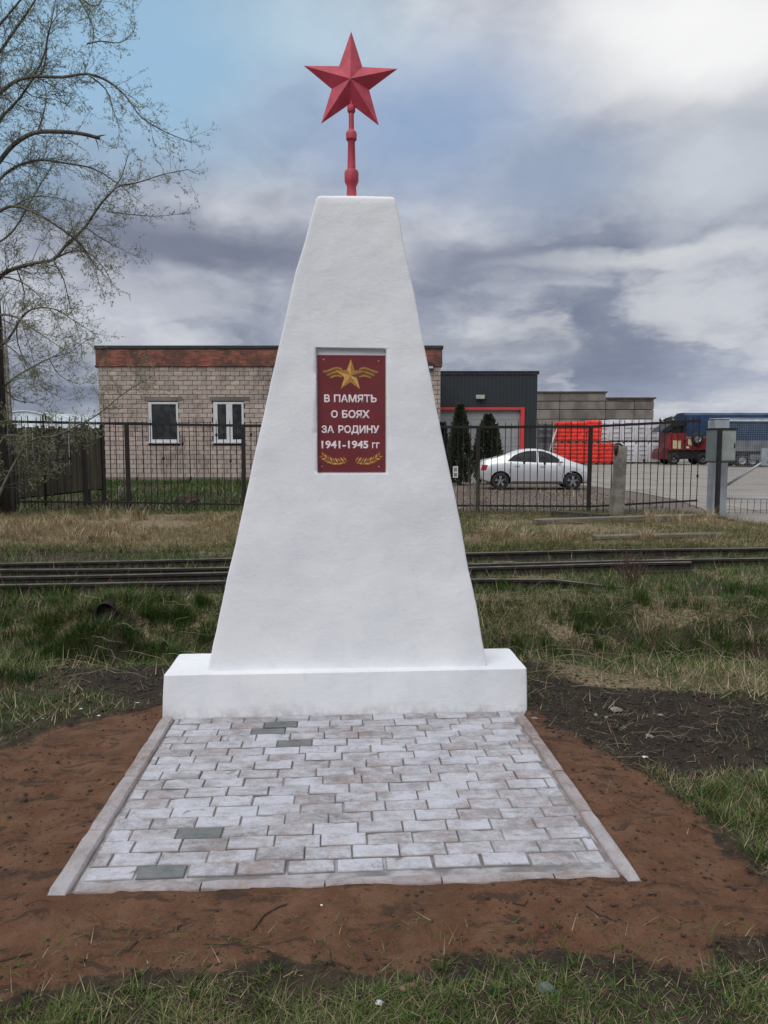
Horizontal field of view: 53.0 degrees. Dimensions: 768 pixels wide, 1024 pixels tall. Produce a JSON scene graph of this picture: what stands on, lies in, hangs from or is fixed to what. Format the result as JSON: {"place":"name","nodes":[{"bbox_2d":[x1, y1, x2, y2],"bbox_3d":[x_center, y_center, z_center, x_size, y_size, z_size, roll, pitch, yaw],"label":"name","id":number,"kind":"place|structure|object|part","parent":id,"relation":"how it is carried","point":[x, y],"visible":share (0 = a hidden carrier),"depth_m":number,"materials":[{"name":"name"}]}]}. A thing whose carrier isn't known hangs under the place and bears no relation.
{"place":"outdoors","nodes":[
{"label":"outdoors","id":0,"kind":"place"},
{"bbox_2d":[0,574,225,742],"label":"grass","id":1,"kind":"structure","parent":0,"point":[55,663],"depth_m":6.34,"materials":[{"name":"green plant"}]},
{"bbox_2d":[17,476,249,511],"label":"grass","id":2,"kind":"structure","parent":0,"point":[174,491],"depth_m":23.35,"materials":[{"name":"green plant"}]},
{"bbox_2d":[17,485,634,510],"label":"dry grass","id":3,"kind":"structure","parent":0,"point":[27,505],"depth_m":21.56,"materials":[{"name":"beige plant"}]},
{"bbox_2d":[47,711,640,895],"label":"pavement","id":4,"kind":"structure","parent":0,"point":[220,803],"depth_m":3.38,"materials":[{"name":"grey stone"}]},
{"bbox_2d":[0,464,767,1023],"bbox_3d":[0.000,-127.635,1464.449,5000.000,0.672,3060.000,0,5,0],"label":"ground","id":5,"kind":"structure","parent":0,"point":[120,740],"depth_m":2.80,"materials":[{"name":"green plant"}]},
{"bbox_2d":[0,282,21,468],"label":"young birch","id":6,"kind":"object","parent":5,"relation":"on","point":[6,395],"visible":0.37,"depth_m":18.37,"materials":[{"name":"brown plant"}]},
{"bbox_2d":[0,952,31,961],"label":"stick","id":7,"kind":"object","parent":5,"relation":"on","point":[9,958],"visible":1,"depth_m":2.46,"materials":[{"name":"wood"}]},
{"bbox_2d":[1,293,33,500],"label":"young birch","id":8,"kind":"object","parent":5,"relation":"on","point":[8,390],"visible":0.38,"depth_m":18.36,"materials":[{"name":"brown plant"}]},
{"bbox_2d":[42,413,46,506],"bbox_3d":[-8.463,-1.292,19.261,0.110,2.383,0.044,0,5,0],"label":"tall stake","id":9,"kind":"object","parent":5,"relation":"on","point":[44,462],"visible":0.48,"depth_m":19.25,"materials":[{"name":"paint"}]},
{"bbox_2d":[13,424,86,505],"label":"wooden gate","id":10,"kind":"structure","parent":5,"relation":"on","point":[67,481],"depth_m":19.53,"materials":[{"name":"brown wood"}]},
{"bbox_2d":[12,410,99,463],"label":"polytunnel","id":11,"kind":"structure","parent":5,"relation":"on","point":[32,415],"depth_m":61.63,"materials":[{"name":"white plastic"}]},
{"bbox_2d":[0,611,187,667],"bbox_3d":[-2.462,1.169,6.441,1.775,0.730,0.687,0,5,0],"label":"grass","id":12,"kind":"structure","parent":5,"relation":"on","point":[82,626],"depth_m":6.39,"materials":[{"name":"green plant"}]},
{"bbox_2d":[84,425,106,505],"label":"wooden gate","id":13,"kind":"structure","parent":5,"relation":"on","point":[99,469],"depth_m":19.56,"materials":[{"name":"brown wood"}]},
{"bbox_2d":[20,607,174,653],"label":"grass","id":14,"kind":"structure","parent":5,"relation":"on","point":[59,630],"depth_m":6.98,"materials":[{"name":"green plant"}]},
{"bbox_2d":[36,664,170,711],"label":"dark soil clods","id":15,"kind":"object","parent":5,"relation":"on","point":[152,685],"visible":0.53,"depth_m":5.30,"materials":[{"name":"black soil"}]},
{"bbox_2d":[38,594,176,648],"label":"dry grass","id":16,"kind":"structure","parent":5,"relation":"on","point":[83,609],"depth_m":7.05,"materials":[{"name":"beige plant"}]},
{"bbox_2d":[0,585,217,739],"bbox_3d":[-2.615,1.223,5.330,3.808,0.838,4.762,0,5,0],"label":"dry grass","id":17,"kind":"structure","parent":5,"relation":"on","point":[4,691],"depth_m":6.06,"materials":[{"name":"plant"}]},
{"bbox_2d":[0,0,219,515],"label":"bare tree","id":18,"kind":"object","parent":5,"relation":"on","point":[5,492],"visible":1,"depth_m":15.62,"materials":[{"name":"brown plant"}]},
{"bbox_2d":[9,594,211,678],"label":"dry stalks","id":19,"kind":"object","parent":5,"relation":"on","point":[122,651],"visible":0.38,"depth_m":6.00,"materials":[{"name":"plant"}]},
{"bbox_2d":[95,587,125,623],"bbox_3d":[-2.591,0.892,7.431,0.184,0.199,0.810,-1,5,-6],"label":"drain pipe","id":20,"kind":"object","parent":5,"relation":"on","point":[111,603],"visible":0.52,"depth_m":7.05,"materials":[{"name":"grey concrete"}]},
{"bbox_2d":[27,587,202,636],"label":"grass","id":21,"kind":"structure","parent":5,"relation":"on","point":[152,606],"depth_m":7.14,"materials":[{"name":"green plant"}]},
{"bbox_2d":[116,486,123,498],"bbox_3d":[-7.396,-0.500,21.542,0.287,0.446,0.135,0,5,0],"label":"forked stump","id":22,"kind":"object","parent":5,"relation":"on","point":[120,490],"visible":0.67,"depth_m":21.51,"materials":[{"name":"grey plant"}]},
{"bbox_2d":[128,940,137,950],"bbox_3d":[-0.819,1.415,2.512,0.007,0.017,0.043,3,6,29],"label":"stick","id":23,"kind":"object","parent":5,"relation":"on","point":[132,945],"visible":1,"depth_m":2.51,"materials":[{"name":"brown wood"}]},
{"bbox_2d":[139,477,162,498],"bbox_3d":[-6.700,-0.711,22.043,0.719,0.711,0.573,1,5,16],"label":"shrub","id":24,"kind":"object","parent":5,"relation":"on","point":[152,488],"visible":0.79,"depth_m":22.00,"materials":[{"name":"green plant"}]},
{"bbox_2d":[173,494,201,507],"bbox_3d":[-4.927,-0.251,19.237,0.736,0.415,0.851,0,5,0],"label":"soil heap","id":25,"kind":"object","parent":5,"relation":"on","point":[188,497],"visible":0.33,"depth_m":19.03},
{"bbox_2d":[204,944,267,949],"bbox_3d":[-0.476,1.400,2.486,0.214,0.005,0.017,1,5,7],"label":"stick","id":26,"kind":"object","parent":5,"relation":"on","point":[234,944],"visible":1,"depth_m":2.49,"materials":[{"name":"brown wood"}]},
{"bbox_2d":[94,345,442,480],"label":"brick building","id":27,"kind":"structure","parent":5,"relation":"on","point":[214,384],"depth_m":32.74,"materials":[{"name":"brick"}]},
{"bbox_2d":[147,402,179,442],"bbox_3d":[-9.406,-3.808,32.812,1.386,1.751,0.180,0,5,0],"label":"window","id":28,"kind":"structure","parent":27,"relation":"in","point":[156,410],"depth_m":32.85,"materials":[{"name":"white plastic"}]},
{"bbox_2d":[212,402,243,442],"bbox_3d":[-6.625,-3.808,32.812,1.406,1.751,0.180,0,5,0],"label":"window","id":29,"kind":"structure","parent":27,"relation":"in","point":[232,412],"depth_m":32.83,"materials":[{"name":"white plastic"}]},
{"bbox_2d":[252,903,286,929],"bbox_3d":[-0.397,1.385,2.643,0.025,0.025,0.156,4,7,40],"label":"stick","id":30,"kind":"object","parent":5,"relation":"on","point":[258,922],"visible":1,"depth_m":2.65,"materials":[{"name":"brown wood"}]},
{"bbox_2d":[163,32,526,719],"bbox_3d":[-0.231,-0.759,4.636,2.173,4.057,0.478,0,5,-4],"label":"monument","id":31,"kind":"object","parent":5,"relation":"on","point":[349,588],"visible":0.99,"depth_m":4.56,"materials":[{"name":"white concrete"}]},
{"bbox_2d":[8,414,700,511],"bbox_3d":[-0.963,-0.902,16.996,15.850,2.506,0.100,0,5,0],"label":"picket fence","id":32,"kind":"object","parent":5,"relation":"on","point":[14,502],"visible":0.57,"depth_m":16.98,"materials":[{"name":"metal"}]},
{"bbox_2d":[453,466,457,477],"bbox_3d":[1.571,-0.880,16.917,0.110,0.250,0.010,0,5,-2],"label":"notice","id":33,"kind":"object","parent":32,"relation":"attached to","point":[455,471],"visible":1,"depth_m":16.91,"materials":[{"name":"paper"}]},
{"bbox_2d":[0,912,767,1023],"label":"grass","id":34,"kind":"structure","parent":5,"relation":"on","point":[405,1013],"depth_m":2.25,"materials":[{"name":"green plant"}]},
{"bbox_2d":[0,547,767,599],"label":"railway track","id":35,"kind":"structure","parent":5,"relation":"on","point":[209,575],"depth_m":8.92,"materials":[{"name":"brown metal"}]},
{"bbox_2d":[0,501,767,552],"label":"dry grass","id":36,"kind":"structure","parent":5,"relation":"on","point":[225,532],"depth_m":12.63,"materials":[{"name":"plant"}]},
{"bbox_2d":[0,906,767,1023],"bbox_3d":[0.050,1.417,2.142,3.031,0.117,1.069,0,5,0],"label":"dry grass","id":37,"kind":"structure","parent":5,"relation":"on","point":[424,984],"depth_m":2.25,"materials":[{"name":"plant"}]},
{"bbox_2d":[0,935,767,1023],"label":"earth crumbs","id":38,"kind":"object","parent":5,"relation":"on","point":[463,971],"visible":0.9,"depth_m":2.35,"materials":[{"name":"soil"}]},
{"bbox_2d":[0,704,767,993],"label":"soil clods","id":39,"kind":"object","parent":5,"relation":"on","point":[329,962],"visible":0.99,"depth_m":2.77,"materials":[{"name":"brown soil"}]},
{"bbox_2d":[0,707,767,1004],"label":"red soil crumbs","id":40,"kind":"object","parent":5,"relation":"on","point":[543,886],"visible":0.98,"depth_m":2.75,"materials":[{"name":"brown soil"}]},
{"bbox_2d":[398,982,415,991],"bbox_3d":[0.073,1.427,2.315,0.060,0.012,0.028,-3,6,-29],"label":"wood chip","id":41,"kind":"object","parent":5,"relation":"on","point":[403,987],"visible":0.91,"depth_m":2.31,"materials":[{"name":"beige wood"}]},
{"bbox_2d":[439,421,455,478],"bbox_3d":[2.468,-2.473,31.855,1.094,2.619,1.159,0,5,0],"label":"spruce tree","id":42,"kind":"object","parent":5,"relation":"on","point":[442,432],"visible":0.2,"depth_m":31.70,"materials":[{"name":"green plant"}]},
{"bbox_2d":[445,402,475,484],"bbox_3d":[2.980,-2.638,29.908,1.242,3.290,1.207,0,5,0],"label":"thuja tree","id":43,"kind":"object","parent":5,"relation":"on","point":[460,416],"visible":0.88,"depth_m":29.64,"materials":[{"name":"green plant"}]},
{"bbox_2d":[454,457,487,512],"bbox_3d":[1.920,-0.600,16.769,0.610,1.326,0.871,-2,5,-20],"label":"shrub","id":44,"kind":"object","parent":5,"relation":"on","point":[473,499],"visible":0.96,"depth_m":16.73,"materials":[{"name":"brown plant"}]},
{"bbox_2d":[479,499,490,531],"bbox_3d":[1.682,-0.005,13.022,0.236,0.750,0.248,-3,6,-27],"label":"shrub","id":45,"kind":"object","parent":5,"relation":"on","point":[483,516],"visible":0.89,"depth_m":13.02,"materials":[{"name":"brown plant"}]},
{"bbox_2d":[472,413,503,483],"bbox_3d":[4.219,-2.540,30.946,1.503,2.911,1.438,0,5,0],"label":"thuja tree","id":46,"kind":"object","parent":5,"relation":"on","point":[490,440],"visible":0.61,"depth_m":30.57,"materials":[{"name":"green plant"}]},
{"bbox_2d":[480,448,592,489],"bbox_3d":[5.358,-1.560,27.570,3.980,1.431,1.950,0,5,3],"label":"parked car","id":47,"kind":"object","parent":5,"relation":"on","point":[524,477],"visible":0.83,"depth_m":26.80,"materials":[{"name":"silver metal"}]},
{"bbox_3d":[4.823,-1.941,26.885,1.020,0.400,0.221,0,5,3],"label":"window","id":48,"kind":"part","parent":47,"relation":"part of","materials":[{"name":"black glass"}]},
{"bbox_3d":[5.817,-1.926,26.840,0.870,0.417,0.233,0,5,3],"label":"window","id":49,"kind":"part","parent":47,"relation":"part of","materials":[{"name":"black glass"}]},
{"bbox_2d":[537,981,555,993],"bbox_3d":[0.483,1.414,2.291,0.053,0.020,0.040,0,5,0],"label":"stone","id":50,"kind":"object","parent":5,"relation":"on","point":[543,985],"visible":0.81,"depth_m":2.28,"materials":[{"name":"grey stone"}]},
{"bbox_2d":[550,510,609,516],"bbox_3d":[3.922,0.064,15.465,1.264,0.120,0.140,5,11,44],"label":"plank","id":51,"kind":"object","parent":5,"relation":"on","point":[570,513],"visible":0.5,"depth_m":15.43,"materials":[{"name":"grey wood"}]},
{"bbox_2d":[586,905,611,919],"bbox_3d":[0.740,1.385,2.659,0.097,0.016,0.017,5,7,43],"label":"stick","id":52,"kind":"object","parent":5,"relation":"on","point":[587,906],"visible":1,"depth_m":2.65,"materials":[{"name":"brown wood"}]},
{"bbox_2d":[462,459,767,524],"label":"yard","id":53,"kind":"structure","parent":5,"relation":"on","point":[702,488],"depth_m":31.09,"materials":[{"name":"concrete"}]},
{"bbox_2d":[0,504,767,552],"bbox_3d":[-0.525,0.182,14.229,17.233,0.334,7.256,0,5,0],"label":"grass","id":54,"kind":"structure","parent":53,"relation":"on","point":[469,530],"depth_m":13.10,"materials":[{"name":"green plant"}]},
{"bbox_2d":[440,371,538,472],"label":"metal hall","id":55,"kind":"structure","parent":53,"relation":"on","point":[508,398],"depth_m":42.59,"materials":[{"name":"black metal"}]},
{"bbox_2d":[553,443,569,459],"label":"wrapped pallet","id":56,"kind":"object","parent":53,"relation":"on","point":[562,448],"visible":0.59,"depth_m":59.28,"materials":[{"name":"red plastic"}]},
{"bbox_2d":[554,422,571,442],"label":"wrapped pallet","id":57,"kind":"object","parent":56,"relation":"on","point":[561,434],"visible":0.73,"depth_m":59.20,"materials":[{"name":"red plastic"}]},
{"bbox_2d":[571,443,584,464],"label":"wrapped pallet","id":58,"kind":"object","parent":53,"relation":"on","point":[576,457],"visible":0.69,"depth_m":59.29,"materials":[{"name":"red plastic"}]},
{"bbox_2d":[571,422,586,442],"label":"wrapped pallet","id":59,"kind":"object","parent":58,"relation":"on","point":[580,434],"visible":0.57,"depth_m":59.19,"materials":[{"name":"red plastic"}]},
{"bbox_2d":[584,443,599,464],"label":"wrapped pallet","id":60,"kind":"object","parent":53,"relation":"on","point":[595,454],"visible":0.51,"depth_m":59.30,"materials":[{"name":"red plastic"}]},
{"bbox_2d":[585,420,601,442],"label":"wrapped pallet","id":61,"kind":"object","parent":60,"relation":"on","point":[595,430],"visible":0.59,"depth_m":59.19,"materials":[{"name":"red plastic"}]},
{"bbox_2d":[536,391,655,448],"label":"concrete warehouse","id":62,"kind":"structure","parent":53,"relation":"on","point":[566,406],"depth_m":77.41,"materials":[{"name":"grey concrete"}]},
{"bbox_2d":[599,443,614,464],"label":"wrapped pallet","id":63,"kind":"object","parent":53,"relation":"on","point":[606,458],"visible":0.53,"depth_m":59.30,"materials":[{"name":"red plastic"}]},
{"bbox_2d":[623,442,635,463],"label":"wrapped pallet","id":64,"kind":"object","parent":53,"relation":"on","point":[628,445],"visible":0.59,"depth_m":62.30,"materials":[{"name":"white plastic"}]},
{"bbox_2d":[621,420,634,441],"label":"wrapped pallet","id":65,"kind":"object","parent":64,"relation":"on","point":[627,433],"visible":0.69,"depth_m":62.21,"materials":[{"name":"white plastic"}]},
{"bbox_2d":[635,442,648,463],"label":"wrapped pallet","id":66,"kind":"object","parent":53,"relation":"on","point":[640,455],"visible":0.73,"depth_m":62.31,"materials":[{"name":"white plastic"}]},
{"bbox_2d":[634,420,646,441],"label":"wrapped pallet","id":67,"kind":"object","parent":66,"relation":"on","point":[641,433],"visible":0.61,"depth_m":62.21,"materials":[{"name":"white plastic"}]},
{"bbox_2d":[648,442,660,463],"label":"wrapped pallet","id":68,"kind":"object","parent":53,"relation":"on","point":[654,446],"visible":0.44,"depth_m":62.31,"materials":[{"name":"white plastic"}]},
{"bbox_2d":[647,420,658,441],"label":"wrapped pallet","id":69,"kind":"object","parent":68,"relation":"on","point":[655,436],"visible":0.61,"depth_m":62.22,"materials":[{"name":"white plastic"}]},
{"bbox_2d":[652,423,707,464],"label":"red truck","id":70,"kind":"object","parent":53,"relation":"on","point":[688,444],"visible":0.83,"depth_m":58.93,"materials":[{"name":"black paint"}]},
{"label":"side window","id":71,"kind":"part","parent":70,"relation":"part of","materials":[{"name":"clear glass"}]},
{"bbox_2d":[675,413,767,450],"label":"truck trailer","id":72,"kind":"object","parent":53,"relation":"on","point":[705,418],"visible":0.06,"depth_m":65.54,"materials":[{"name":"blue fabric"}]},
{"bbox_2d":[708,417,767,466],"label":"truck trailer","id":73,"kind":"object","parent":53,"relation":"on","point":[746,440],"visible":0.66,"depth_m":53.68,"materials":[{"name":"blue fabric"}]},
{"bbox_2d":[610,707,622,711],"bbox_3d":[1.436,1.219,4.758,0.084,0.022,0.058,0,5,0],"label":"stone","id":74,"kind":"object","parent":5,"relation":"on","point":[613,709],"visible":0.94,"depth_m":4.74,"materials":[{"name":"white stone"}]},
{"bbox_2d":[609,443,626,515],"bbox_3d":[5.062,-0.579,16.619,0.348,1.828,0.250,-1,5,-8],"label":"concrete post","id":75,"kind":"object","parent":5,"relation":"on","point":[617,498],"visible":0.94,"depth_m":16.52,"materials":[{"name":"grey concrete"}]},
{"bbox_2d":[475,589,767,986],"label":"grass","id":76,"kind":"structure","parent":5,"relation":"on","point":[638,659],"depth_m":6.76,"materials":[{"name":"green plant"}]},
{"bbox_2d":[477,584,767,835],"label":"dry grass","id":77,"kind":"structure","parent":5,"relation":"on","point":[702,662],"depth_m":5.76,"materials":[{"name":"beige plant"}]},
{"bbox_2d":[532,513,718,524],"bbox_3d":[4.752,0.131,14.885,4.264,0.100,0.140,-1,9,-21],"label":"plank","id":78,"kind":"object","parent":5,"relation":"on","point":[541,521],"visible":0.57,"depth_m":14.55,"materials":[{"name":"grey wood"}]},
{"bbox_2d":[487,568,767,665],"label":"grass","id":79,"kind":"structure","parent":5,"relation":"on","point":[641,594],"depth_m":7.06,"materials":[{"name":"green plant"}]},
{"bbox_2d":[608,536,656,586],"bbox_3d":[2.641,0.533,8.167,0.461,0.586,0.478,0,5,0],"label":"shrub","id":80,"kind":"object","parent":5,"relation":"on","point":[625,569],"visible":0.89,"depth_m":8.20,"materials":[{"name":"brown plant"}]},
{"bbox_2d":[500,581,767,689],"bbox_3d":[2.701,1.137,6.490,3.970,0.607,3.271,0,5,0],"label":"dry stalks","id":81,"kind":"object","parent":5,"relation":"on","point":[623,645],"visible":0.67,"depth_m":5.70,"materials":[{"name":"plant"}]},
{"bbox_2d":[527,671,767,789],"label":"dark soil clods","id":82,"kind":"object","parent":5,"relation":"on","point":[644,721],"visible":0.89,"depth_m":4.54,"materials":[{"name":"black soil"}]},
{"bbox_2d":[532,672,767,788],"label":"dry stalks","id":83,"kind":"object","parent":5,"relation":"on","point":[623,727],"visible":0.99,"depth_m":4.36,"materials":[{"name":"beige plant"}]},
{"bbox_2d":[591,532,726,538],"bbox_3d":[4.361,0.373,12.150,2.310,0.058,0.140,-1,9,-13],"label":"plank","id":84,"kind":"object","parent":5,"relation":"on","point":[611,536],"visible":0.73,"depth_m":12.10,"materials":[{"name":"grey wood"}]},
{"bbox_2d":[659,416,674,432],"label":"trees","id":85,"kind":"object","parent":5,"relation":"on","point":[669,419],"depth_m":195.03,"materials":[{"name":"green plant"}]},
{"bbox_2d":[641,759,767,879],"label":"grass","id":86,"kind":"structure","parent":5,"relation":"on","point":[744,804],"depth_m":3.49,"materials":[{"name":"green plant"}]},
{"bbox_2d":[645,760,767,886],"bbox_3d":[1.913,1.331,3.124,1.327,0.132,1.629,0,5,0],"label":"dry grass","id":87,"kind":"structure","parent":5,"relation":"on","point":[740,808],"depth_m":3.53,"materials":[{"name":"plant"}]},
{"bbox_2d":[706,418,729,516],"bbox_3d":[7.363,-0.879,16.989,0.330,2.360,0.320,0,5,0],"label":"gate post","id":88,"kind":"object","parent":5,"relation":"on","point":[719,423],"visible":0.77,"depth_m":16.88,"materials":[{"name":"grey metal"}]},
{"bbox_2d":[726,420,767,513],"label":"wire gate","id":89,"kind":"structure","parent":88,"relation":"attached to","point":[764,458],"depth_m":16.98,"materials":[{"name":"metal"}]},
{"bbox_2d":[705,428,737,517],"bbox_3d":[7.093,-0.676,16.270,0.516,2.182,0.506,-2,5,-17],"label":"meter box","id":90,"kind":"object","parent":5,"relation":"on","point":[720,445],"visible":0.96,"depth_m":16.04,"materials":[{"name":"grey metal"}]},
{"bbox_2d":[722,431,735,459],"bbox_3d":[7.176,-1.378,16.041,0.365,0.603,0.010,-2,5,-17],"label":"door","id":91,"kind":"structure","parent":90,"relation":"in","point":[728,437],"depth_m":16.04,"materials":[{"name":"grey metal"}]},
{"bbox_2d":[0,538,767,631],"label":"grass","id":92,"kind":"structure","parent":0,"point":[569,576],"depth_m":8.52,"materials":[{"name":"green plant"}]},
{"bbox_2d":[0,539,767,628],"bbox_3d":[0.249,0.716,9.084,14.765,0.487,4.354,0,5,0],"label":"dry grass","id":93,"kind":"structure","parent":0,"point":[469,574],"depth_m":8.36,"materials":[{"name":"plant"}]},
{"bbox_2d":[0,0,767,421],"label":"sky","id":94,"kind":"structure","parent":0,"point":[579,188],"materials":[{"name":"grey"}]},
{"bbox_2d":[3,666,765,938],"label":"dry grass","id":95,"kind":"structure","parent":0,"point":[550,724],"depth_m":4.59,"materials":[{"name":"beige plant"}]},
{"bbox_2d":[538,424,544,443],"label":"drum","id":96,"kind":"object","parent":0,"point":[541,435],"visible":0.87,"depth_m":61.97,"materials":[{"name":"grey metal"}]},
{"bbox_2d":[538,444,544,449],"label":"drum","id":97,"kind":"object","parent":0,"point":[541,446],"visible":0.22,"depth_m":62.04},
{"bbox_2d":[545,444,550,451],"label":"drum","id":98,"kind":"object","parent":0,"point":[547,447],"visible":0.21,"depth_m":62.04,"materials":[{"name":"grey metal"}]},
{"bbox_2d":[546,424,552,443],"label":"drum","id":99,"kind":"object","parent":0,"point":[549,431],"visible":0.67,"depth_m":61.96,"materials":[{"name":"grey metal"}]},
{"bbox_2d":[455,490,686,513],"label":"gravel","id":100,"kind":"structure","parent":0,"point":[546,501],"depth_m":21.90,"materials":[{"name":"grey gravel"}]},
{"bbox_2d":[595,420,608,442],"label":"wrapped pallet","id":101,"kind":"object","parent":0,"point":[606,434],"visible":0.44,"depth_m":62.20,"materials":[{"name":"white plastic"}]},
{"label":"wrapped pallet","id":102,"kind":"object","parent":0,"visible":0},
{"bbox_2d":[609,420,621,441],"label":"wrapped pallet","id":103,"kind":"object","parent":102,"relation":"on","point":[615,433],"visible":0.64,"depth_m":62.21,"materials":[{"name":"white plastic"}]}
]}

